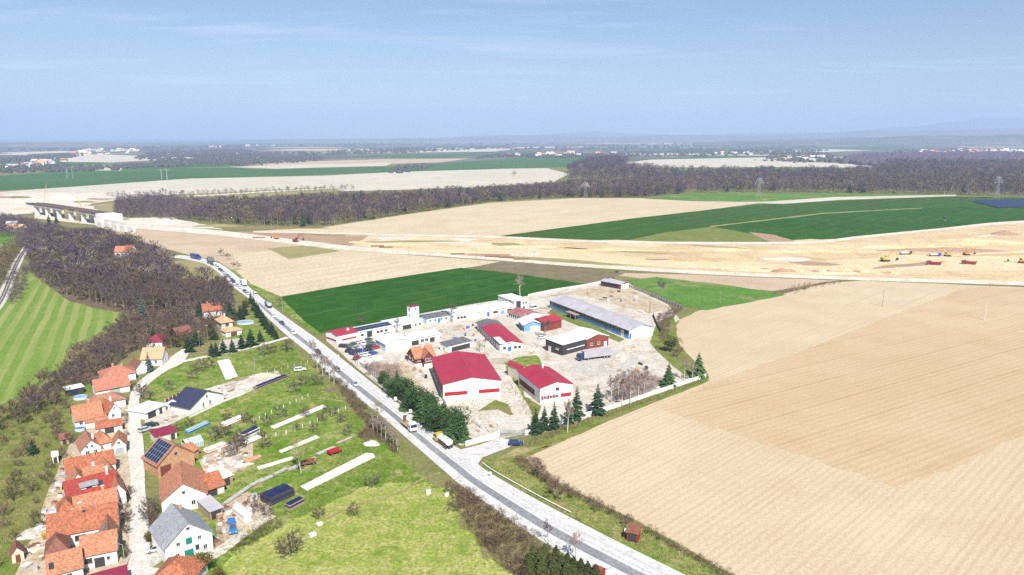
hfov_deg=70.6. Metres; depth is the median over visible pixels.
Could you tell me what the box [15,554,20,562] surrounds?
door
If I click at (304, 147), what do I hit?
field
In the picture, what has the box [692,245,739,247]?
earthworks
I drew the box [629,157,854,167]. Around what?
pale field
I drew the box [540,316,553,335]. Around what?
bare tree
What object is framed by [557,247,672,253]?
earthworks
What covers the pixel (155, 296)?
bare tree
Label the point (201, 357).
path
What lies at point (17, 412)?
bare tree
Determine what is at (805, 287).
undergrowth
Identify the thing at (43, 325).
meadow
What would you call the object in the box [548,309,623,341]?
lawn
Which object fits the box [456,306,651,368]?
road
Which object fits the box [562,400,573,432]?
birch tree
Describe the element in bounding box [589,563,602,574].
conifer
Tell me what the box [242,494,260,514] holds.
bare tree
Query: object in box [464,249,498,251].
earthworks
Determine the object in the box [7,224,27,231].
house
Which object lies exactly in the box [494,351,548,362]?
road
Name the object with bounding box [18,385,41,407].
bare tree
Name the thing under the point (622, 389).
birch tree
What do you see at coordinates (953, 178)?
forest
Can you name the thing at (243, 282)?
box lorry
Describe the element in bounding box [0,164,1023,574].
ground
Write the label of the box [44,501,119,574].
farmstead
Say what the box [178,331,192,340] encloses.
bare shrub
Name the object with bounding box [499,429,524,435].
yard gate
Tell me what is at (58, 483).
crate
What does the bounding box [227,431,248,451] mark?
bare tree
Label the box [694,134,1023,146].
hills
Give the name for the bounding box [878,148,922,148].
field
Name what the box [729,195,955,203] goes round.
field
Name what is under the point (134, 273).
bare tree
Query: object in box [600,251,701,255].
earthworks
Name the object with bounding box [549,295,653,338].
warehouse
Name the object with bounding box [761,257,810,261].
earthworks
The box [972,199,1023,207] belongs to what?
solar park
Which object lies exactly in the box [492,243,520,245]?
earthworks
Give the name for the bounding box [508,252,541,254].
earthworks
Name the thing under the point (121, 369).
house
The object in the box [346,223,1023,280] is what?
earthworks
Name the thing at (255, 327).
lawn
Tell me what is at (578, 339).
workshop
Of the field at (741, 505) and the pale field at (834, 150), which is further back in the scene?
the pale field at (834, 150)
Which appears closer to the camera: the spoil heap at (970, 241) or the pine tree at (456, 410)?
the pine tree at (456, 410)
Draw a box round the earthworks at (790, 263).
[767,261,840,263]
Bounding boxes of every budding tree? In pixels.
[289,437,309,472]
[364,400,384,417]
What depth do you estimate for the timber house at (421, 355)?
297.38 m
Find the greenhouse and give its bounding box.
[181,435,203,446]
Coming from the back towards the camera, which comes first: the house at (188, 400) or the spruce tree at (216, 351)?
the spruce tree at (216, 351)
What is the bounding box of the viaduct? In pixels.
[25,202,135,232]
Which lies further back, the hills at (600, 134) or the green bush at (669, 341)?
the hills at (600, 134)
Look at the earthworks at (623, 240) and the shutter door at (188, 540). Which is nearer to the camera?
the shutter door at (188, 540)
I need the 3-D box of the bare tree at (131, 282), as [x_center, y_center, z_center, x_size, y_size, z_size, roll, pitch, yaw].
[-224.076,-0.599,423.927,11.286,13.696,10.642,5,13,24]
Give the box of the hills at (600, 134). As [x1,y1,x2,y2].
[540,131,661,136]
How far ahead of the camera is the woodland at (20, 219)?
719.07 m
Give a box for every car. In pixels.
[137,426,152,432]
[143,421,158,425]
[145,543,156,553]
[294,366,305,371]
[338,343,348,347]
[348,351,358,355]
[351,380,358,386]
[359,352,370,356]
[508,439,523,445]
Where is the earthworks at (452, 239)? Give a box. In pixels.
[371,237,476,240]
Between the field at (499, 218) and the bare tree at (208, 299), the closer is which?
the bare tree at (208, 299)
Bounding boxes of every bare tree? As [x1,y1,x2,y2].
[0,404,7,414]
[2,397,23,419]
[10,404,29,421]
[15,396,27,413]
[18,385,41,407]
[22,381,39,392]
[22,392,47,414]
[28,388,46,409]
[32,368,51,384]
[40,368,58,385]
[41,383,59,401]
[43,388,62,404]
[48,364,65,382]
[49,376,64,389]
[53,269,61,289]
[54,278,63,292]
[55,274,74,294]
[59,360,73,370]
[62,369,77,384]
[65,350,76,364]
[67,362,86,376]
[68,340,84,353]
[68,356,85,373]
[69,278,83,293]
[72,281,86,298]
[73,272,90,291]
[73,347,87,357]
[74,352,88,363]
[74,374,84,381]
[76,269,89,281]
[76,278,91,296]
[80,370,93,383]
[81,359,94,372]
[85,270,100,284]
[85,337,99,351]
[86,360,101,375]
[87,287,101,300]
[89,283,98,303]
[89,339,104,350]
[90,280,110,299]
[90,353,101,365]
[93,345,108,359]
[94,283,104,301]
[95,342,112,356]
[96,354,112,368]
[97,333,109,344]
[100,283,117,299]
[101,285,116,303]
[102,321,113,333]
[106,354,117,364]
[109,292,120,306]
[111,321,127,336]
[112,289,130,311]
[112,343,124,356]
[113,330,126,340]
[115,313,126,323]
[115,347,125,359]
[116,278,132,290]
[118,339,131,353]
[119,507,132,516]
[120,326,135,339]
[122,276,137,290]
[122,316,139,327]
[123,272,136,282]
[124,306,133,314]
[124,310,137,326]
[125,286,144,307]
[125,334,140,348]
[127,272,141,288]
[129,289,149,305]
[132,311,143,324]
[133,383,146,396]
[134,269,147,285]
[135,495,160,520]
[137,386,155,400]
[140,318,152,334]
[141,272,150,281]
[142,337,155,346]
[143,285,161,307]
[143,289,159,308]
[144,281,161,292]
[144,306,154,321]
[146,514,159,526]
[150,289,166,309]
[151,318,163,329]
[154,285,178,305]
[157,273,177,289]
[158,293,172,310]
[165,318,175,326]
[166,305,176,317]
[169,310,183,324]
[171,288,189,307]
[171,308,183,324]
[173,282,185,301]
[174,297,188,309]
[174,421,183,430]
[178,272,197,289]
[178,318,187,325]
[180,296,191,309]
[181,283,194,302]
[184,418,194,424]
[185,276,197,287]
[185,369,197,378]
[186,314,198,325]
[189,278,203,289]
[189,291,201,300]
[190,298,199,308]
[190,358,205,371]
[191,285,211,296]
[194,299,205,309]
[196,294,206,302]
[198,283,217,293]
[201,286,218,302]
[201,356,214,367]
[205,294,217,305]
[205,426,222,441]
[207,276,224,288]
[211,292,230,312]
[213,281,227,297]
[214,422,232,436]
[215,276,234,295]
[215,290,230,309]
[216,285,226,297]
[220,409,231,420]
[220,444,237,455]
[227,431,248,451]
[231,428,250,445]
[240,411,253,422]
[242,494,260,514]
[256,428,266,435]
[257,343,270,355]
[257,435,275,445]
[258,501,274,515]
[259,415,273,426]
[272,525,306,556]
[273,405,286,415]
[280,339,293,350]
[287,380,300,392]
[297,374,309,384]
[299,405,309,416]
[308,374,323,386]
[308,423,318,432]
[309,505,325,519]
[317,411,326,419]
[336,413,347,422]
[341,425,351,434]
[345,501,360,515]
[364,471,380,487]
[448,303,456,321]
[531,458,545,478]
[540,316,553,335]
[543,519,552,545]
[547,475,569,498]
[621,515,632,527]
[658,278,665,297]
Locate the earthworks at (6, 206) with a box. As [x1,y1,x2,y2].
[0,192,223,229]
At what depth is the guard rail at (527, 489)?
191.42 m
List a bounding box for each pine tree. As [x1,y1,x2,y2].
[376,370,389,382]
[381,373,389,389]
[382,376,399,396]
[388,370,401,394]
[392,375,415,399]
[398,388,413,412]
[403,385,429,408]
[409,378,415,391]
[410,389,441,411]
[411,395,425,422]
[419,397,434,427]
[420,407,444,431]
[423,394,439,408]
[424,403,443,415]
[434,399,448,431]
[435,409,449,431]
[437,405,471,428]
[439,414,460,445]
[442,410,466,441]
[458,421,471,443]
[659,365,676,387]
[688,353,706,379]
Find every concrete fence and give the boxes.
[358,355,381,364]
[358,360,396,395]
[465,430,499,446]
[525,374,705,435]
[629,285,682,307]
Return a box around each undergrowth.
[0,395,68,445]
[1,315,197,424]
[2,315,191,424]
[26,244,208,310]
[135,311,240,350]
[229,517,282,554]
[324,341,397,397]
[330,374,397,452]
[357,424,380,440]
[363,360,403,379]
[450,482,543,574]
[454,399,506,408]
[511,384,539,417]
[513,454,733,574]
[524,379,701,446]
[609,368,661,402]
[656,306,683,340]
[773,280,835,293]
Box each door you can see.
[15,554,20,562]
[70,389,77,395]
[94,556,104,567]
[104,427,113,432]
[115,447,123,454]
[148,410,155,418]
[160,463,170,476]
[184,547,193,555]
[186,537,191,544]
[224,478,229,485]
[245,515,249,522]
[631,331,638,338]
[642,329,649,336]
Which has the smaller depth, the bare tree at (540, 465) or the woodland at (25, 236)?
the bare tree at (540, 465)
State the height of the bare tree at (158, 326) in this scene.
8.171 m
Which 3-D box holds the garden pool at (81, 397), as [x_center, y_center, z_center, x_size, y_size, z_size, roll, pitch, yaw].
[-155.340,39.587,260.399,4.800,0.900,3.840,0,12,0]
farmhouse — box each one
[148,502,214,562]
[159,461,225,511]
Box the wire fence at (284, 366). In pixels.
[253,358,315,376]
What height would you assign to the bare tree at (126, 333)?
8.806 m
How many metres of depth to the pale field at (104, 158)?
3264.85 m
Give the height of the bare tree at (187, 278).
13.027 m
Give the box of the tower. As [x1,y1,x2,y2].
[406,304,419,317]
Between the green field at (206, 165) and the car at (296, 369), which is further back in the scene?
the green field at (206, 165)
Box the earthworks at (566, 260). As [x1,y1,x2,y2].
[484,256,623,264]
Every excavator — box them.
[292,234,303,241]
[880,252,898,261]
[936,249,951,256]
[963,248,975,254]
[1007,254,1023,262]
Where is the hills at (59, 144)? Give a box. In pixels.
[0,142,163,146]
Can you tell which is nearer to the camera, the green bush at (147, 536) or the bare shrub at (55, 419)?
the green bush at (147, 536)
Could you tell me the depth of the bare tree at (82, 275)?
443.85 m
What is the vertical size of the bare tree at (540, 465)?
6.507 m
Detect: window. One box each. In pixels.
[74,534,84,541]
[84,558,92,564]
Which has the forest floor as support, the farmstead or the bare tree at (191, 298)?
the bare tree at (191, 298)
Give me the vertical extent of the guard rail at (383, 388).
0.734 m
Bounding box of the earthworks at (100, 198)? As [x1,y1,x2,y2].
[87,198,114,199]
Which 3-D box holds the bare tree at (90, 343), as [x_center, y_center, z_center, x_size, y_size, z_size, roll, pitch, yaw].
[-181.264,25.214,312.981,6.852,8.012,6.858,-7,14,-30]
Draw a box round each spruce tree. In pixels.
[26,439,38,455]
[137,297,149,319]
[145,353,153,372]
[182,336,190,348]
[184,339,195,352]
[190,329,203,346]
[207,342,213,355]
[208,327,219,339]
[211,342,220,357]
[219,338,227,353]
[226,303,232,315]
[228,339,237,351]
[230,307,237,320]
[235,306,244,320]
[237,333,246,348]
[240,303,249,314]
[245,329,258,347]
[256,329,264,341]
[528,409,542,435]
[539,406,553,430]
[549,402,560,429]
[563,399,573,424]
[571,388,585,421]
[588,384,606,416]
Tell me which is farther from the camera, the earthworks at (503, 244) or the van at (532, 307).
the earthworks at (503, 244)
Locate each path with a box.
[131,187,354,198]
[150,513,275,574]
[184,337,288,361]
[322,472,439,520]
[710,208,920,226]
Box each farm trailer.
[301,457,319,466]
[327,447,341,455]
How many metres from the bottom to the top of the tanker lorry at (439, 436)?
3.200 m
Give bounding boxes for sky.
[0,0,1023,138]
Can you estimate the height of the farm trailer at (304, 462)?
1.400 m
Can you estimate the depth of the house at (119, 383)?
264.91 m
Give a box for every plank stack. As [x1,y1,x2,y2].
[215,521,221,531]
[217,533,223,542]
[224,485,251,503]
[249,478,261,485]
[258,475,273,482]
[273,467,287,475]
[287,456,316,470]
[316,446,335,454]
[336,436,352,443]
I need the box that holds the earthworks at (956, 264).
[359,236,1023,271]
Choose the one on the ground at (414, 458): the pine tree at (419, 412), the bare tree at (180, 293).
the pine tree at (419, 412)
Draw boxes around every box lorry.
[190,253,200,259]
[207,256,213,261]
[240,279,246,285]
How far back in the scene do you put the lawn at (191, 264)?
519.37 m
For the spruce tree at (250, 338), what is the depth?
324.36 m
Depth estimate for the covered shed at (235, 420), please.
236.59 m
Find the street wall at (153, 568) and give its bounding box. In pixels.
[146,555,158,569]
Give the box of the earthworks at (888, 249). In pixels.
[870,248,907,250]
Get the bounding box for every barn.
[141,436,199,477]
[600,278,628,288]
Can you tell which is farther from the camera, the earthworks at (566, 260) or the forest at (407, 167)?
the forest at (407, 167)
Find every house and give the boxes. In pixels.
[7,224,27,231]
[56,485,118,511]
[62,465,126,506]
[63,448,120,480]
[70,392,126,428]
[75,430,112,454]
[91,374,130,394]
[97,363,136,380]
[111,429,126,454]
[114,245,135,257]
[128,346,168,374]
[154,555,207,574]
[164,386,223,414]
[200,302,221,317]
[214,313,242,336]
[406,344,435,367]
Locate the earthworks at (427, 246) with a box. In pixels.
[349,241,470,248]
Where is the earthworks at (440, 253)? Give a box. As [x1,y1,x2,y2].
[387,253,468,254]
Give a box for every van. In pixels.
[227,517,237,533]
[529,305,538,309]
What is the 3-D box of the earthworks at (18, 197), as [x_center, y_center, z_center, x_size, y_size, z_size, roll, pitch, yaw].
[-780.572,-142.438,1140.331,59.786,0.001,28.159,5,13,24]
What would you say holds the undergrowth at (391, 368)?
on the yard at (650, 355)
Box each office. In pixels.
[497,293,527,308]
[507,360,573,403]
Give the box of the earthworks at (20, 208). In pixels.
[15,207,28,209]
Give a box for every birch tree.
[309,338,315,359]
[311,349,320,370]
[317,355,324,375]
[324,357,333,378]
[369,415,375,422]
[376,415,383,439]
[380,417,390,440]
[389,429,396,448]
[393,433,402,449]
[514,274,524,294]
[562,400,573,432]
[567,531,581,560]
[604,375,617,402]
[612,373,627,399]
[616,384,628,405]
[620,376,633,399]
[625,371,637,393]
[626,381,637,403]
[635,375,644,395]
[640,371,651,392]
[679,355,689,380]
[688,362,696,381]
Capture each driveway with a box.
[150,551,161,566]
[218,338,244,349]
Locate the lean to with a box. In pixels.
[196,495,223,519]
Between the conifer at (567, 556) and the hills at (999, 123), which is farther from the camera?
the hills at (999, 123)
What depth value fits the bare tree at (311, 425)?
229.81 m
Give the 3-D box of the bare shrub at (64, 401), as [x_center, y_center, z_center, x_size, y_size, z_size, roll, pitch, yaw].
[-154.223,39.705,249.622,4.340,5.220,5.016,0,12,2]
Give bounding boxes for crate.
[20,562,31,568]
[26,543,35,548]
[32,565,38,570]
[48,508,55,512]
[51,500,57,505]
[54,480,62,485]
[213,538,220,546]
[216,512,222,518]
[223,505,229,510]
[308,531,316,537]
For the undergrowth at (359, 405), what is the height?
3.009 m
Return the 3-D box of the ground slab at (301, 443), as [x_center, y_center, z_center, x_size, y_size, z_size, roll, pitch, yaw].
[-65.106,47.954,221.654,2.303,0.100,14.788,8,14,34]
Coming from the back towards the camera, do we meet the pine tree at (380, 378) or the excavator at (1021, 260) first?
the excavator at (1021, 260)
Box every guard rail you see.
[357,367,432,428]
[482,462,570,511]
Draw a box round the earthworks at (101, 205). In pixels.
[85,204,113,206]
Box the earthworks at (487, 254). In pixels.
[465,253,509,255]
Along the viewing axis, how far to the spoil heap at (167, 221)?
790.57 m
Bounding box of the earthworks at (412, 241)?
[367,240,452,242]
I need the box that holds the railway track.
[0,236,41,304]
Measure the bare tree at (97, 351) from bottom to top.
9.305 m
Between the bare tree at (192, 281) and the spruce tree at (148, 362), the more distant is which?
the bare tree at (192, 281)
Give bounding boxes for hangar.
[431,351,501,400]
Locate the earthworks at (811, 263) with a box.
[789,261,842,265]
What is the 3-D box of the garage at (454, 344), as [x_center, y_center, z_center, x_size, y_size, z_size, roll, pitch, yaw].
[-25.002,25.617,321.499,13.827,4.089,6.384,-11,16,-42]
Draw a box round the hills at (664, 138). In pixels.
[156,128,1023,142]
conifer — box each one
[247,292,253,303]
[250,297,255,310]
[254,304,261,317]
[258,310,264,321]
[260,312,265,325]
[262,317,269,329]
[267,322,272,334]
[273,331,278,339]
[518,554,535,574]
[521,545,536,567]
[531,555,547,574]
[533,549,545,566]
[540,543,549,561]
[544,557,560,574]
[546,553,552,566]
[551,545,560,561]
[557,554,564,568]
[559,559,574,574]
[564,552,571,562]
[570,556,578,574]
[575,557,585,574]
[583,560,591,574]
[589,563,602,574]
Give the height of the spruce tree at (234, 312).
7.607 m
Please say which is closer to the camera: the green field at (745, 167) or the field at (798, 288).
the field at (798, 288)
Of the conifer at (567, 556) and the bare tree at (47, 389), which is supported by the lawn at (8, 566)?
the bare tree at (47, 389)
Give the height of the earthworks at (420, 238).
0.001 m
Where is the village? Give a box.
[765,151,834,162]
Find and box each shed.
[9,540,24,563]
[51,450,58,462]
[58,432,69,445]
[64,383,84,395]
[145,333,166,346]
[149,425,177,441]
[169,325,193,339]
[206,465,233,486]
[219,415,245,427]
[232,501,251,523]
[260,483,294,505]
[285,496,303,510]
[419,311,449,323]
[475,318,522,351]
[591,564,605,574]
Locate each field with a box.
[0,154,30,154]
[0,161,101,166]
[0,168,264,189]
[0,168,568,195]
[5,151,70,153]
[64,154,165,161]
[87,199,115,203]
[94,187,344,214]
[103,153,198,153]
[104,228,500,295]
[128,163,234,168]
[167,157,584,175]
[233,248,495,295]
[241,163,390,168]
[257,158,471,164]
[263,147,346,147]
[264,198,755,235]
[268,245,337,258]
[271,149,392,150]
[282,268,583,332]
[319,144,386,144]
[345,154,474,157]
[352,152,425,152]
[353,147,434,147]
[363,154,503,155]
[407,149,509,152]
[413,148,498,148]
[471,261,624,281]
[503,196,1023,241]
[515,147,568,147]
[525,280,1023,574]
[576,143,626,143]
[618,273,837,290]
[626,153,710,154]
[626,277,784,309]
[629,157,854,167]
[632,227,766,241]
[641,156,757,159]
[647,193,910,201]
[657,149,754,150]
[657,287,1023,488]
[668,167,843,171]
[709,206,1023,239]
[720,154,774,155]
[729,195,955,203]
[750,232,793,241]
[751,147,896,148]
[756,280,844,293]
[769,149,868,151]
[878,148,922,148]
[969,147,1009,147]
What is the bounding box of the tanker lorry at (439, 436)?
[433,431,453,448]
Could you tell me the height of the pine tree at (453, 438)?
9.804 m
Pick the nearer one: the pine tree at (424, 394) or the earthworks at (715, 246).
the pine tree at (424, 394)
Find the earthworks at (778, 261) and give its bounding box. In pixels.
[762,260,794,263]
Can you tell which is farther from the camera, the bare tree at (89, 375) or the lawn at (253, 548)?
the bare tree at (89, 375)
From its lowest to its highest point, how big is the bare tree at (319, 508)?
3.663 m
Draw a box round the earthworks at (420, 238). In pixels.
[401,237,451,239]
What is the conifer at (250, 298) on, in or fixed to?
on the ground at (414, 458)
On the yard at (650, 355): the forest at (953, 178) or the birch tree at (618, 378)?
the birch tree at (618, 378)
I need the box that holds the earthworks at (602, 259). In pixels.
[556,257,646,261]
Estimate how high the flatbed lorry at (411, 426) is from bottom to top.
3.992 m
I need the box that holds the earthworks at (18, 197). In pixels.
[5,196,29,197]
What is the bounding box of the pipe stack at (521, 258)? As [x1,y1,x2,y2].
[514,258,528,259]
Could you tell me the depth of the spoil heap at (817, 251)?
592.81 m
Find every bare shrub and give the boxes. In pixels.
[0,433,10,441]
[0,481,27,499]
[0,499,8,516]
[0,517,11,527]
[4,470,22,485]
[6,529,19,539]
[8,445,24,457]
[11,455,23,465]
[17,438,36,450]
[21,474,39,491]
[27,512,43,527]
[36,465,52,478]
[41,411,55,422]
[44,457,54,467]
[44,475,55,484]
[48,414,61,423]
[49,422,63,433]
[51,430,63,440]
[54,446,68,456]
[56,396,72,407]
[64,431,76,443]
[121,522,130,532]
[122,514,132,521]
[140,496,153,505]
[140,507,155,521]
[145,502,156,513]
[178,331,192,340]
[196,313,208,320]
[444,478,460,497]
[444,494,464,511]
[455,488,479,506]
[672,344,683,354]
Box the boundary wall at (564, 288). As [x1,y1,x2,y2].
[528,282,600,295]
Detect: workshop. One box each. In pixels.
[326,316,422,343]
[374,329,440,351]
[440,301,514,321]
[507,307,540,331]
[534,314,608,355]
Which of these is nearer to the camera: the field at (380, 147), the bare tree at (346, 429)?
the bare tree at (346, 429)
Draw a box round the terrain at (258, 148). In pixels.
[0,139,1023,163]
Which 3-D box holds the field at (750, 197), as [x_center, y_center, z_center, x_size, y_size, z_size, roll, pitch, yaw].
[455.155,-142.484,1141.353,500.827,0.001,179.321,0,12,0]
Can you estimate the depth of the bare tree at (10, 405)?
240.41 m
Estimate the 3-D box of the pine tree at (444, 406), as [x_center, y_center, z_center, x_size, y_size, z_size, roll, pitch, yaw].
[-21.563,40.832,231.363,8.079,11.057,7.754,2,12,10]
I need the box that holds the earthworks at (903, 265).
[873,261,944,268]
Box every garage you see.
[88,564,128,574]
[94,417,122,432]
[126,400,166,419]
[439,337,471,352]
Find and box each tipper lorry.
[899,250,911,254]
[926,260,941,264]
[929,252,940,255]
[961,260,976,264]
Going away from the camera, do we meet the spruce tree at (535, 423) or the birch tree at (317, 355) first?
the spruce tree at (535, 423)
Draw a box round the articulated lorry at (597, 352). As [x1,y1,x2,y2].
[576,347,612,360]
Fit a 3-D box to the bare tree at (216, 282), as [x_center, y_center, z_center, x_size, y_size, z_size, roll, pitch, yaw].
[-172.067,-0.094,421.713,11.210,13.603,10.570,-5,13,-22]
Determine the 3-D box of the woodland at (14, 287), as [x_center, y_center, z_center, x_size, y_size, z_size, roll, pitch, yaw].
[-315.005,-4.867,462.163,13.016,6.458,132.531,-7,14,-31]
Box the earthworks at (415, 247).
[392,246,461,247]
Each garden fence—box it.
[165,392,179,402]
[190,392,244,416]
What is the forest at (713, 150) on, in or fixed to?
on the terrain at (258, 148)
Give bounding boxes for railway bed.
[0,238,39,308]
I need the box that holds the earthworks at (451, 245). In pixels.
[434,244,471,248]
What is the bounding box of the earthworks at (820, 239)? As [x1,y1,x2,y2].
[794,239,850,241]
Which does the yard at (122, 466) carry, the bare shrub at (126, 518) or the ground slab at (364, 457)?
the bare shrub at (126, 518)
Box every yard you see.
[15,405,130,574]
[145,371,280,427]
[199,442,252,472]
[215,492,270,548]
[326,278,690,445]
[371,362,439,405]
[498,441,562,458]
[535,286,670,312]
[569,349,638,375]
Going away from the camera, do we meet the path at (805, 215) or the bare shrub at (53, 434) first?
the bare shrub at (53, 434)
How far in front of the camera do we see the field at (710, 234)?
687.10 m
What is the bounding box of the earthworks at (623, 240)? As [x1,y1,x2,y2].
[606,240,638,243]
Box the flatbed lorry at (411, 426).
[400,415,417,431]
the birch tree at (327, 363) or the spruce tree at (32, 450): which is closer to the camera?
the spruce tree at (32, 450)
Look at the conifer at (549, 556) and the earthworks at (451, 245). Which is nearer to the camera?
the conifer at (549, 556)
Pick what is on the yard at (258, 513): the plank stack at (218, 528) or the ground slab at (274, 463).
the plank stack at (218, 528)
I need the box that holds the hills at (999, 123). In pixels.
[709,117,1023,135]
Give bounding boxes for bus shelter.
[626,522,641,542]
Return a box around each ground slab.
[217,359,237,379]
[257,456,293,469]
[270,405,325,428]
[279,435,319,452]
[301,453,374,489]
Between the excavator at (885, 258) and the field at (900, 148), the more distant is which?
the field at (900, 148)
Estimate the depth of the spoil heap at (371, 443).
221.21 m
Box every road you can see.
[35,214,1023,284]
[127,348,188,574]
[173,255,684,574]
[253,221,1023,243]
[453,438,510,463]
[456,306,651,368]
[482,347,531,434]
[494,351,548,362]
[499,313,558,367]
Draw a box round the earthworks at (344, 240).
[239,231,366,244]
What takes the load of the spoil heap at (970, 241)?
on the earthworks at (989, 275)
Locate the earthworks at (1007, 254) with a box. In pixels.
[966,253,1023,255]
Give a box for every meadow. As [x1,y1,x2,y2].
[0,227,13,243]
[0,271,126,405]
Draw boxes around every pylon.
[756,178,763,196]
[994,176,1001,198]
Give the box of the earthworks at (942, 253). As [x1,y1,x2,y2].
[924,252,980,255]
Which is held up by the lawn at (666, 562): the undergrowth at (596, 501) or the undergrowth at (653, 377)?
the undergrowth at (596, 501)
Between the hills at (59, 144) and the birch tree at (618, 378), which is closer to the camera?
the birch tree at (618, 378)
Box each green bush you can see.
[117,546,125,558]
[143,530,151,541]
[169,335,181,346]
[189,548,215,571]
[211,564,226,574]
[241,298,249,306]
[658,334,682,351]
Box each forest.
[0,152,84,162]
[0,158,254,172]
[8,144,247,150]
[23,226,213,286]
[32,261,186,285]
[52,231,202,315]
[134,148,323,165]
[152,160,190,167]
[186,175,688,225]
[192,203,396,225]
[266,145,516,155]
[299,142,604,145]
[388,163,433,172]
[476,152,630,157]
[510,143,815,150]
[561,148,827,156]
[564,157,1023,181]
[566,154,628,171]
[572,158,1023,178]
[684,171,1023,193]
[684,171,1023,195]
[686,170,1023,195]
[704,172,1013,192]
[828,150,1023,165]
[859,187,1020,195]
[889,147,988,151]
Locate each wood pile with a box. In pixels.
[185,421,209,433]
[202,441,227,454]
[238,426,259,439]
[243,435,261,444]
[245,454,261,461]
[253,374,289,389]
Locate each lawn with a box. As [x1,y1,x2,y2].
[0,384,91,574]
[142,341,434,574]
[171,260,222,280]
[220,312,280,342]
[220,482,511,574]
[225,266,318,333]
[479,400,512,414]
[484,455,731,574]
[502,377,709,459]
[504,355,540,420]
[522,395,540,416]
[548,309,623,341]
[650,316,699,375]
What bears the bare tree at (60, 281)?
on the forest floor
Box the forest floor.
[27,227,236,394]
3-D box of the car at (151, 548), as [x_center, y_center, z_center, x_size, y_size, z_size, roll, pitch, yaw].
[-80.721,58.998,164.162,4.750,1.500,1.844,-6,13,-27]
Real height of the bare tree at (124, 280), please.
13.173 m
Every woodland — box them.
[0,212,65,235]
[0,238,21,284]
[5,263,30,303]
[15,224,49,248]
[107,184,353,196]
[112,192,238,219]
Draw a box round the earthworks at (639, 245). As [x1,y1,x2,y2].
[608,243,665,246]
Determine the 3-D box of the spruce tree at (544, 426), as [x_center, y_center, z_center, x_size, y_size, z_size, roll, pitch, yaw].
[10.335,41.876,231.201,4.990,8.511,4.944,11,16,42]
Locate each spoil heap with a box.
[9,198,55,202]
[15,525,45,539]
[24,545,44,553]
[39,194,86,199]
[154,218,177,223]
[193,224,240,226]
[214,226,318,228]
[216,456,238,464]
[233,462,253,467]
[255,372,279,376]
[322,388,335,391]
[363,242,441,244]
[363,440,379,445]
[455,245,578,247]
[539,248,664,250]
[658,248,771,251]
[727,269,771,271]
[745,249,880,252]
[770,268,795,271]
[798,272,857,273]
[833,268,858,270]
[841,244,970,247]
[875,247,1007,252]
[899,237,1023,245]
[950,256,1023,257]
[991,230,1019,235]
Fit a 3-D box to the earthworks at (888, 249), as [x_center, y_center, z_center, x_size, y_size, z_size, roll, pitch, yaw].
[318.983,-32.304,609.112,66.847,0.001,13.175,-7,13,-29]
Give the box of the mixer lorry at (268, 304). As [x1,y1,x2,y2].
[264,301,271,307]
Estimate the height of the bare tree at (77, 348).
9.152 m
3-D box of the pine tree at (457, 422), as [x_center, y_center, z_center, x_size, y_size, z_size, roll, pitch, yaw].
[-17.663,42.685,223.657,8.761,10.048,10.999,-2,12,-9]
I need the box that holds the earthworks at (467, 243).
[403,239,490,244]
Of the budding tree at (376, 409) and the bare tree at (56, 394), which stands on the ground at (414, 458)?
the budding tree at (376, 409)
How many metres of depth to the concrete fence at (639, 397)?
259.35 m
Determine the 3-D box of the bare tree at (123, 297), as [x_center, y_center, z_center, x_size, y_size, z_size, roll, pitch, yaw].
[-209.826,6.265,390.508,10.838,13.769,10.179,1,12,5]
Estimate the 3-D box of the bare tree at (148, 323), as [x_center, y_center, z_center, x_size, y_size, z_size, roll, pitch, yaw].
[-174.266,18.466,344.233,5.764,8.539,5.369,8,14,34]
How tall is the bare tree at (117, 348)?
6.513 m
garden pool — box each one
[73,394,87,399]
[75,426,84,431]
[236,320,254,324]
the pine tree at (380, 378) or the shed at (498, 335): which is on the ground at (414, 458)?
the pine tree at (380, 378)
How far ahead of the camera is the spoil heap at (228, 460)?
209.89 m

